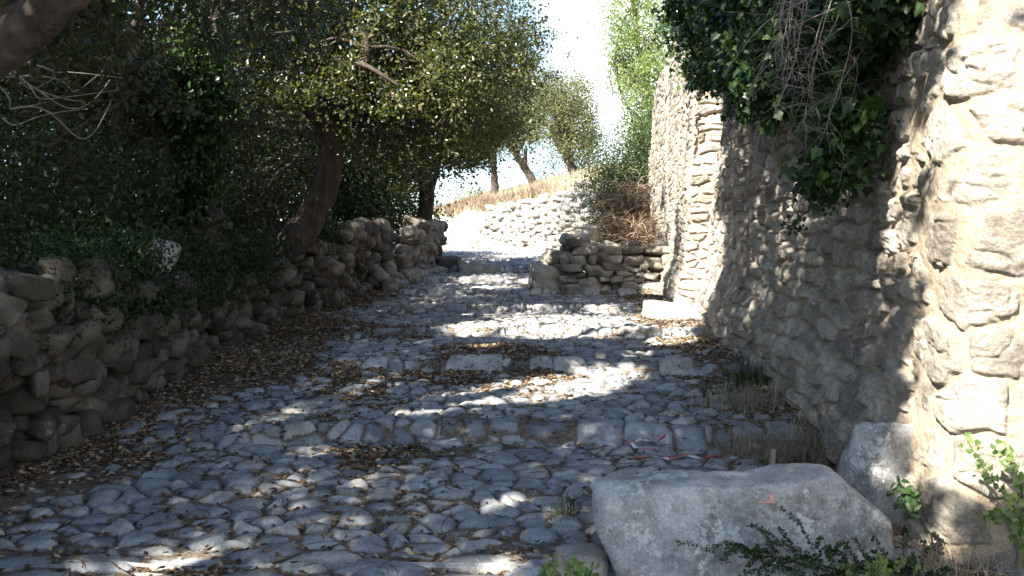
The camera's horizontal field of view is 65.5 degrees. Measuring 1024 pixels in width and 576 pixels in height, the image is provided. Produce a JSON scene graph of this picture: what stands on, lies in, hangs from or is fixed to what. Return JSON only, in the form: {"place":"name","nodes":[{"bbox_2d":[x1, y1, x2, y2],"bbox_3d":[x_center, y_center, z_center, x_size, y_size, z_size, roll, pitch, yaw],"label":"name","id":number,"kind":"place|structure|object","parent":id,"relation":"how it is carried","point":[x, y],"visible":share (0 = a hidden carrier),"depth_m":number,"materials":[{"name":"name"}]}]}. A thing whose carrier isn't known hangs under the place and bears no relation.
{"place":"outdoors","nodes":[
{"label":"outdoors","id":0,"kind":"place"},
{"bbox_2d":[0,0,672,220],"label":"sky","id":1,"kind":"structure","parent":0,"point":[576,13],"materials":[{"name":"white"}]},
{"bbox_2d":[0,249,1023,575],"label":"path","id":2,"kind":"structure","parent":0,"point":[592,431],"depth_m":5.72,"materials":[{"name":"stone"}]},
{"bbox_2d":[329,290,340,304],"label":"fallen stone","id":3,"kind":"object","parent":2,"relation":"on","point":[334,298],"visible":0.71,"depth_m":12.16,"materials":[{"name":"grey stone"}]},
{"bbox_2d":[405,438,429,454],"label":"green tuft","id":4,"kind":"object","parent":2,"relation":"on","point":[417,446],"visible":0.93,"depth_m":5.74,"materials":[{"name":"green plant"}]},
{"bbox_2d":[0,264,1022,575],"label":"leaf litter","id":5,"kind":"object","parent":2,"relation":"on","point":[264,344],"visible":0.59,"depth_m":6.64,"materials":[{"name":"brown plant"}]},
{"bbox_2d":[107,397,134,421],"bbox_3d":[-3.088,0.950,6.173,0.291,0.178,0.227,0,3,0],"label":"fallen stone","id":6,"kind":"object","parent":5,"relation":"on","point":[121,409],"visible":0.73,"depth_m":6.10,"materials":[{"name":"grey stone"}]},
{"bbox_2d":[184,344,213,366],"bbox_3d":[-3.137,0.670,7.902,0.335,0.228,0.247,-2,4,-36],"label":"fallen stone","id":7,"kind":"object","parent":5,"relation":"on","point":[202,355],"visible":0.62,"depth_m":7.83,"materials":[{"name":"grey stone"}]},
{"bbox_2d":[372,296,440,304],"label":"fallen twig","id":8,"kind":"object","parent":5,"relation":"on","point":[400,300],"visible":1,"depth_m":12.41,"materials":[{"name":"brown wood"}]},
{"bbox_2d":[528,262,559,290],"bbox_3d":[0.566,-0.186,14.314,0.558,0.559,0.474,-1,3,-25],"label":"boulder","id":9,"kind":"object","parent":2,"relation":"on","point":[542,277],"visible":0.81,"depth_m":14.12,"materials":[{"name":"stone"}]},
{"bbox_2d":[538,554,558,575],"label":"seedling","id":10,"kind":"object","parent":2,"relation":"on","point":[548,569],"visible":1,"depth_m":3.36,"materials":[{"name":"green plant"}]},
{"bbox_2d":[549,485,591,521],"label":"green tuft","id":11,"kind":"object","parent":2,"relation":"on","point":[567,507],"visible":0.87,"depth_m":4.49,"materials":[{"name":"green plant"}]},
{"bbox_2d":[564,554,583,575],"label":"seedling","id":12,"kind":"object","parent":2,"relation":"on","point":[573,564],"visible":1,"depth_m":3.36,"materials":[{"name":"green plant"}]},
{"bbox_2d":[552,543,608,575],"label":"boulder","id":13,"kind":"object","parent":2,"relation":"on","point":[588,554],"visible":0.77,"depth_m":3.73,"materials":[{"name":"stone"}]},
{"bbox_2d":[578,561,599,575],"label":"seedling","id":14,"kind":"object","parent":2,"relation":"on","point":[586,571],"visible":0.98,"depth_m":3.37,"materials":[{"name":"green plant"}]},
{"bbox_2d":[595,352,605,358],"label":"pebble","id":15,"kind":"object","parent":2,"relation":"on","point":[600,355],"visible":1,"depth_m":7.99,"materials":[{"name":"stone"}]},
{"bbox_2d":[627,566,641,575],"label":"pebble","id":16,"kind":"object","parent":2,"relation":"on","point":[632,571],"visible":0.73,"depth_m":3.63,"materials":[{"name":"stone"}]},
{"bbox_2d":[625,434,665,452],"bbox_3d":[0.954,1.113,5.761,0.266,0.073,0.330,1,3,20],"label":"warning tape","id":17,"kind":"object","parent":2,"relation":"on","point":[634,446],"visible":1,"depth_m":5.77,"materials":[{"name":"white plastic"}]},
{"bbox_2d":[641,300,699,318],"bbox_3d":[2.286,0.358,11.256,0.871,0.362,0.930,0,3,0],"label":"rock slab","id":18,"kind":"object","parent":2,"relation":"on","point":[652,309],"visible":0.59,"depth_m":10.99,"materials":[{"name":"stone"}]},
{"bbox_2d":[659,302,709,337],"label":"grass tuft","id":19,"kind":"object","parent":2,"relation":"on","point":[706,328],"visible":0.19,"depth_m":9.81,"materials":[{"name":"plant"}]},
{"bbox_2d":[633,452,742,459],"bbox_3d":[1.253,1.166,5.500,0.840,0.051,0.146,-1,3,-11],"label":"warning tape","id":20,"kind":"object","parent":2,"relation":"on","point":[693,456],"visible":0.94,"depth_m":5.51,"materials":[{"name":"red plastic"}]},
{"bbox_2d":[692,373,750,399],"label":"green tuft","id":21,"kind":"object","parent":2,"relation":"on","point":[716,387],"visible":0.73,"depth_m":7.04,"materials":[{"name":"green plant"}]},
{"bbox_2d":[662,368,793,418],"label":"grass tuft","id":22,"kind":"object","parent":2,"relation":"on","point":[749,400],"visible":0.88,"depth_m":6.51,"materials":[{"name":"plant"}]},
{"bbox_2d":[718,352,771,389],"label":"green tuft","id":23,"kind":"object","parent":2,"relation":"on","point":[748,377],"visible":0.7,"depth_m":7.21,"materials":[{"name":"green plant"}]},
{"bbox_2d":[656,398,847,472],"bbox_3d":[2.074,0.981,5.653,2.528,0.454,2.222,0,3,0],"label":"grass tuft","id":24,"kind":"object","parent":2,"relation":"on","point":[815,447],"visible":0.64,"depth_m":5.57,"materials":[{"name":"plant"}]},
{"bbox_2d":[673,419,833,467],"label":"grass tuft","id":25,"kind":"object","parent":2,"relation":"on","point":[748,447],"visible":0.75,"depth_m":5.58,"materials":[{"name":"plant"}]},
{"bbox_2d":[741,443,779,452],"bbox_3d":[1.805,1.143,5.674,0.405,0.062,0.140,0,3,0],"label":"warning tape","id":26,"kind":"object","parent":2,"relation":"on","point":[764,449],"visible":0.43,"depth_m":5.67,"materials":[{"name":"red plastic"}]},
{"bbox_2d":[769,449,775,464],"bbox_3d":[1.418,0.990,4.356,0.028,0.220,0.020,2,5,-12],"label":"wooden stake","id":27,"kind":"object","parent":2,"relation":"on","point":[772,454],"visible":0.4,"depth_m":4.34,"materials":[{"name":"grey wood"}]},
{"bbox_2d":[837,421,912,525],"bbox_3d":[2.063,1.001,4.407,0.515,0.612,0.362,-2,3,-28],"label":"boulder","id":28,"kind":"object","parent":2,"relation":"on","point":[875,458],"visible":0.57,"depth_m":4.24,"materials":[{"name":"stone"}]},
{"bbox_2d":[886,475,921,517],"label":"seedling","id":29,"kind":"object","parent":2,"relation":"on","point":[909,504],"visible":1,"depth_m":3.60,"materials":[{"name":"green plant"}]},
{"bbox_2d":[889,526,1022,575],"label":"grass tuft","id":30,"kind":"object","parent":2,"relation":"on","point":[930,559],"visible":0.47,"depth_m":3.74,"materials":[{"name":"plant"}]},
{"bbox_2d":[0,172,1023,570],"bbox_3d":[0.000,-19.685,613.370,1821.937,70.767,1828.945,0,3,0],"label":"ground","id":31,"kind":"structure","parent":0,"point":[464,232],"depth_m":37.21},
{"bbox_2d":[12,431,30,439],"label":"fallen stone","id":32,"kind":"object","parent":31,"relation":"on","point":[19,435],"visible":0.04,"depth_m":5.38,"materials":[{"name":"grey stone"}]},
{"bbox_2d":[0,43,152,187],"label":"bush","id":33,"kind":"object","parent":31,"relation":"on","point":[16,126],"visible":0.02,"depth_m":15.45,"materials":[{"name":"green plant"}]},
{"bbox_2d":[4,0,182,190],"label":"bush","id":34,"kind":"object","parent":31,"relation":"on","point":[87,119],"visible":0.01,"depth_m":17.09,"materials":[{"name":"green plant"}]},
{"bbox_2d":[0,96,266,254],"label":"bush","id":35,"kind":"object","parent":31,"relation":"on","point":[140,165],"visible":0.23,"depth_m":9.14,"materials":[{"name":"green plant"}]},
{"bbox_2d":[0,1,274,224],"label":"bush","id":36,"kind":"object","parent":31,"relation":"on","point":[15,127],"visible":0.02,"depth_m":11.17,"materials":[{"name":"green plant"}]},
{"bbox_2d":[0,64,279,285],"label":"bush","id":37,"kind":"object","parent":31,"relation":"on","point":[38,200],"visible":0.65,"depth_m":7.00,"materials":[{"name":"green plant"}]},
{"bbox_2d":[0,19,304,221],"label":"bush","id":38,"kind":"object","parent":31,"relation":"on","point":[228,147],"visible":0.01,"depth_m":13.35,"materials":[{"name":"green plant"}]},
{"bbox_2d":[44,0,338,167],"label":"oak tree","id":39,"kind":"object","parent":31,"relation":"on","point":[241,52],"visible":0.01,"depth_m":16.67,"materials":[{"name":"green plant"}]},
{"bbox_2d":[0,217,394,476],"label":"dry stone wall","id":40,"kind":"structure","parent":31,"relation":"on","point":[91,381],"depth_m":5.97,"materials":[{"name":"grey stone"}]},
{"bbox_2d":[0,349,54,391],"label":"bramble","id":41,"kind":"object","parent":40,"relation":"on","point":[8,388],"visible":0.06,"depth_m":4.97,"materials":[{"name":"green plant"}]},
{"bbox_2d":[0,213,143,367],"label":"bramble","id":42,"kind":"object","parent":40,"relation":"on","point":[66,252],"visible":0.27,"depth_m":5.47,"materials":[{"name":"green plant"}]},
{"bbox_2d":[0,205,205,345],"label":"bramble","id":43,"kind":"object","parent":40,"relation":"on","point":[131,255],"visible":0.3,"depth_m":6.11,"materials":[{"name":"green plant"}]},
{"bbox_2d":[76,213,232,335],"bbox_3d":[-3.199,-0.047,6.894,1.141,1.222,2.939,0,3,0],"label":"bramble","id":44,"kind":"object","parent":40,"relation":"on","point":[164,292],"visible":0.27,"depth_m":6.73,"materials":[{"name":"green plant"}]},
{"bbox_2d":[138,238,180,273],"bbox_3d":[-3.159,-0.272,7.093,0.357,0.356,0.299,0,3,-8],"label":"pale boulder","id":45,"kind":"object","parent":40,"relation":"on","point":[175,248],"visible":0.17,"depth_m":7.06,"materials":[{"name":"stone"}]},
{"bbox_2d":[147,221,265,328],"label":"bramble","id":46,"kind":"object","parent":40,"relation":"on","point":[220,269],"visible":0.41,"depth_m":7.97,"materials":[{"name":"green plant"}]},
{"bbox_2d":[219,222,314,302],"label":"bramble","id":47,"kind":"object","parent":40,"relation":"on","point":[255,258],"visible":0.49,"depth_m":9.32,"materials":[{"name":"green plant"}]},
{"bbox_2d":[276,205,354,260],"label":"bramble","id":48,"kind":"object","parent":40,"relation":"on","point":[323,233],"visible":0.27,"depth_m":12.12,"materials":[{"name":"green plant"}]},
{"bbox_2d":[0,0,412,125],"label":"oak tree","id":49,"kind":"object","parent":31,"relation":"on","point":[29,29],"visible":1,"depth_m":4.28,"materials":[{"name":"green plant"}]},
{"bbox_2d":[0,61,120,138],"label":"bare vine","id":50,"kind":"object","parent":49,"relation":"attached to","point":[22,79],"visible":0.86,"depth_m":4.69,"materials":[{"name":"brown wood"}]},
{"bbox_2d":[0,0,426,257],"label":"oak tree","id":51,"kind":"object","parent":31,"relation":"on","point":[140,114],"visible":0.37,"depth_m":8.07,"materials":[{"name":"green plant"}]},
{"bbox_2d":[140,6,250,245],"bbox_3d":[-3.230,-1.715,8.176,1.031,2.650,1.061,0,3,0],"label":"trunk ivy","id":52,"kind":"object","parent":51,"relation":"attached to","point":[210,123],"visible":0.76,"depth_m":8.14,"materials":[{"name":"green plant"}]},
{"bbox_2d":[163,50,334,220],"bbox_3d":[-7.390,-4.149,19.936,8.974,6.358,8.533,0,3,0],"label":"bush","id":53,"kind":"object","parent":31,"relation":"on","point":[274,159],"depth_m":19.32,"materials":[{"name":"green plant"}]},
{"bbox_2d":[158,124,354,243],"bbox_3d":[-3.938,-1.470,11.568,2.977,1.926,2.908,2,3,28],"label":"bush","id":54,"kind":"object","parent":31,"relation":"on","point":[237,188],"visible":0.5,"depth_m":11.47,"materials":[{"name":"green plant"}]},
{"bbox_2d":[164,18,397,219],"bbox_3d":[-5.100,-3.079,15.531,5.709,3.915,5.939,0,3,0],"label":"bush","id":55,"kind":"object","parent":31,"relation":"on","point":[275,156],"visible":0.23,"depth_m":14.98,"materials":[{"name":"green plant"}]},
{"bbox_2d":[144,0,494,104],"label":"oak tree","id":56,"kind":"object","parent":31,"relation":"on","point":[252,18],"visible":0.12,"depth_m":14.30,"materials":[{"name":"green plant"}]},
{"bbox_2d":[124,0,587,269],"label":"oak tree","id":57,"kind":"object","parent":31,"relation":"on","point":[437,39],"visible":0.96,"depth_m":9.90,"materials":[{"name":"green plant"}]},
{"bbox_2d":[277,99,443,232],"bbox_3d":[-3.299,-2.729,16.435,4.125,3.358,4.108,0,3,0],"label":"bush","id":58,"kind":"object","parent":31,"relation":"on","point":[345,209],"visible":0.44,"depth_m":15.98,"materials":[{"name":"green plant"}]},
{"bbox_2d":[264,73,460,231],"bbox_3d":[-5.642,-4.287,22.436,8.338,6.498,8.579,0,3,0],"label":"bush","id":59,"kind":"object","parent":31,"relation":"on","point":[382,197],"depth_m":23.01,"materials":[{"name":"green plant"}]},
{"bbox_2d":[339,173,467,250],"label":"bush","id":60,"kind":"object","parent":31,"relation":"on","point":[414,213],"visible":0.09,"depth_m":24.34,"materials":[{"name":"green plant"}]},
{"bbox_2d":[238,0,573,255],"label":"oak tree","id":61,"kind":"object","parent":31,"relation":"on","point":[426,206],"visible":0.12,"depth_m":17.80,"materials":[{"name":"green plant"}]},
{"bbox_2d":[371,215,448,291],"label":"collapsed stone wall","id":62,"kind":"structure","parent":31,"relation":"on","point":[414,247],"depth_m":15.79,"materials":[{"name":"grey stone"}]},
{"bbox_2d":[435,256,461,271],"bbox_3d":[-1.547,-0.523,18.846,0.891,0.476,0.710,-2,3,-32],"label":"step rock","id":63,"kind":"object","parent":31,"relation":"on","point":[449,262],"visible":0.35,"depth_m":18.54,"materials":[{"name":"stone"}]},
{"bbox_2d":[440,178,510,202],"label":"shrub","id":64,"kind":"object","parent":31,"relation":"on","point":[481,190],"visible":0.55,"depth_m":49.34,"materials":[{"name":"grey plant"}]},
{"bbox_2d":[457,259,500,273],"bbox_3d":[-0.771,-0.413,18.216,1.025,0.484,0.732,0,3,-10],"label":"step rock","id":65,"kind":"object","parent":31,"relation":"on","point":[467,266],"visible":0.66,"depth_m":17.89,"materials":[{"name":"stone"}]},
{"bbox_2d":[431,115,552,196],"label":"hill tree","id":66,"kind":"object","parent":31,"relation":"on","point":[494,186],"visible":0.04,"depth_m":47.56,"materials":[{"name":"green plant"}]},
{"bbox_2d":[433,179,560,217],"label":"scrub grass","id":67,"kind":"structure","parent":31,"relation":"on","point":[492,198],"depth_m":36.92,"materials":[{"name":"beige plant"}]},
{"bbox_2d":[403,162,633,220],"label":"dry grass","id":68,"kind":"structure","parent":31,"relation":"on","point":[563,183],"depth_m":37.27,"materials":[{"name":"plant"}]},
{"bbox_2d":[466,190,573,250],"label":"sunlit wall","id":69,"kind":"structure","parent":31,"relation":"on","point":[513,221],"depth_m":30.53,"materials":[{"name":"stone"}]},
{"bbox_2d":[470,73,583,184],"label":"hill tree","id":70,"kind":"object","parent":31,"relation":"on","point":[530,176],"visible":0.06,"depth_m":44.51,"materials":[{"name":"green plant"}]},
{"bbox_2d":[511,144,565,181],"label":"shrub","id":71,"kind":"object","parent":31,"relation":"on","point":[545,167],"visible":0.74,"depth_m":45.59,"materials":[{"name":"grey plant"}]},
{"bbox_2d":[503,44,619,174],"bbox_3d":[1.490,-8.262,39.421,7.656,6.930,6.290,0,3,0],"label":"hill tree","id":72,"kind":"object","parent":31,"relation":"on","point":[578,110],"visible":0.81,"depth_m":38.86,"materials":[{"name":"green plant"}]},
{"bbox_2d":[564,107,611,165],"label":"shrub","id":73,"kind":"object","parent":31,"relation":"on","point":[596,146],"visible":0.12,"depth_m":43.63,"materials":[{"name":"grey plant"}]},
{"bbox_2d":[550,167,651,239],"bbox_3d":[3.059,-2.588,19.773,4.296,2.789,5.728,0,3,0],"label":"brush pile","id":74,"kind":"object","parent":31,"relation":"on","point":[636,199],"visible":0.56,"depth_m":19.25,"materials":[{"name":"brown plant"}]},
{"bbox_2d":[557,108,648,231],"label":"bush","id":75,"kind":"object","parent":31,"relation":"on","point":[612,164],"visible":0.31,"depth_m":21.60,"materials":[{"name":"green plant"}]},
{"bbox_2d":[545,98,664,249],"bbox_3d":[2.555,-2.362,17.120,3.300,3.921,4.169,-1,3,-27],"label":"brush pile","id":76,"kind":"object","parent":31,"relation":"on","point":[634,229],"visible":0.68,"depth_m":16.51,"materials":[{"name":"brown plant"}]},
{"bbox_2d":[540,238,670,294],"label":"stub wall","id":77,"kind":"structure","parent":31,"relation":"on","point":[630,262],"depth_m":14.17,"materials":[{"name":"stone"}]},
{"bbox_2d":[559,233,576,248],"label":"loose stone","id":78,"kind":"object","parent":77,"relation":"on","point":[563,238],"visible":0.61,"depth_m":14.47,"materials":[{"name":"grey stone"}]},
{"bbox_2d":[579,226,598,241],"bbox_3d":[1.497,-0.980,15.375,0.405,0.449,0.113,-1,3,-22],"label":"stone","id":79,"kind":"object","parent":77,"relation":"on","point":[591,233],"depth_m":15.33,"materials":[{"name":"stone"}]},
{"bbox_2d":[568,173,647,237],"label":"wall end","id":80,"kind":"structure","parent":31,"relation":"on","point":[575,205],"depth_m":27.80,"materials":[{"name":"stone"}]},
{"bbox_2d":[582,0,676,157],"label":"green tree","id":81,"kind":"object","parent":31,"relation":"on","point":[641,69],"visible":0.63,"depth_m":25.80,"materials":[{"name":"green plant"}]},
{"bbox_2d":[605,82,655,214],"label":"bush","id":82,"kind":"object","parent":31,"relation":"on","point":[645,155],"visible":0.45,"depth_m":20.68,"materials":[{"name":"green plant"}]},
{"bbox_2d":[590,463,894,575],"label":"stone block","id":83,"kind":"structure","parent":31,"relation":"on","point":[644,522],"depth_m":3.65,"materials":[{"name":"grey stone"}]},
{"bbox_2d":[646,0,1023,568],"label":"limestone wall","id":84,"kind":"structure","parent":31,"relation":"on","point":[896,295],"depth_m":4.50,"materials":[{"name":"beige stone"}]},
{"bbox_2d":[647,0,925,215],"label":"ivy mass","id":85,"kind":"object","parent":84,"relation":"attached to","point":[716,35],"visible":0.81,"depth_m":5.22,"materials":[{"name":"green plant"}]},
{"bbox_2d":[724,0,895,187],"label":"dead branches","id":86,"kind":"object","parent":85,"relation":"hanging from","point":[781,13],"visible":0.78,"depth_m":4.83,"materials":[{"name":"wood"}]},
{"bbox_2d":[777,162,853,236],"bbox_3d":[1.992,-0.600,5.269,0.490,0.517,0.318,2,4,38],"label":"ivy spray","id":87,"kind":"object","parent":85,"relation":"attached to","point":[813,196],"visible":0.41,"depth_m":5.24,"materials":[{"name":"green plant"}]},
{"bbox_2d":[792,100,887,198],"bbox_3d":[2.066,-0.884,4.936,0.579,0.644,0.644,0,3,0],"label":"ivy spray","id":88,"kind":"object","parent":85,"relation":"attached to","point":[850,170],"visible":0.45,"depth_m":4.90,"materials":[{"name":"green plant"}]},
{"bbox_2d":[958,432,1023,566],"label":"ivy sprig","id":89,"kind":"object","parent":84,"relation":"attached to","point":[1013,515],"visible":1,"depth_m":3.59,"materials":[{"name":"green plant"}]},
{"bbox_2d":[779,525,953,575],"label":"heath shrub","id":90,"kind":"object","parent":31,"relation":"on","point":[907,569],"visible":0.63,"depth_m":3.38,"materials":[{"name":"green plant"}]},
{"bbox_2d":[837,552,920,575],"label":"heath shrub","id":91,"kind":"object","parent":31,"relation":"on","point":[874,569],"visible":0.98,"depth_m":3.25,"materials":[{"name":"green plant"}]},
{"bbox_2d":[676,506,845,575],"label":"heath shrub","id":92,"kind":"object","parent":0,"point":[755,554],"visible":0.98,"depth_m":3.38,"materials":[{"name":"green plant"}]}
]}

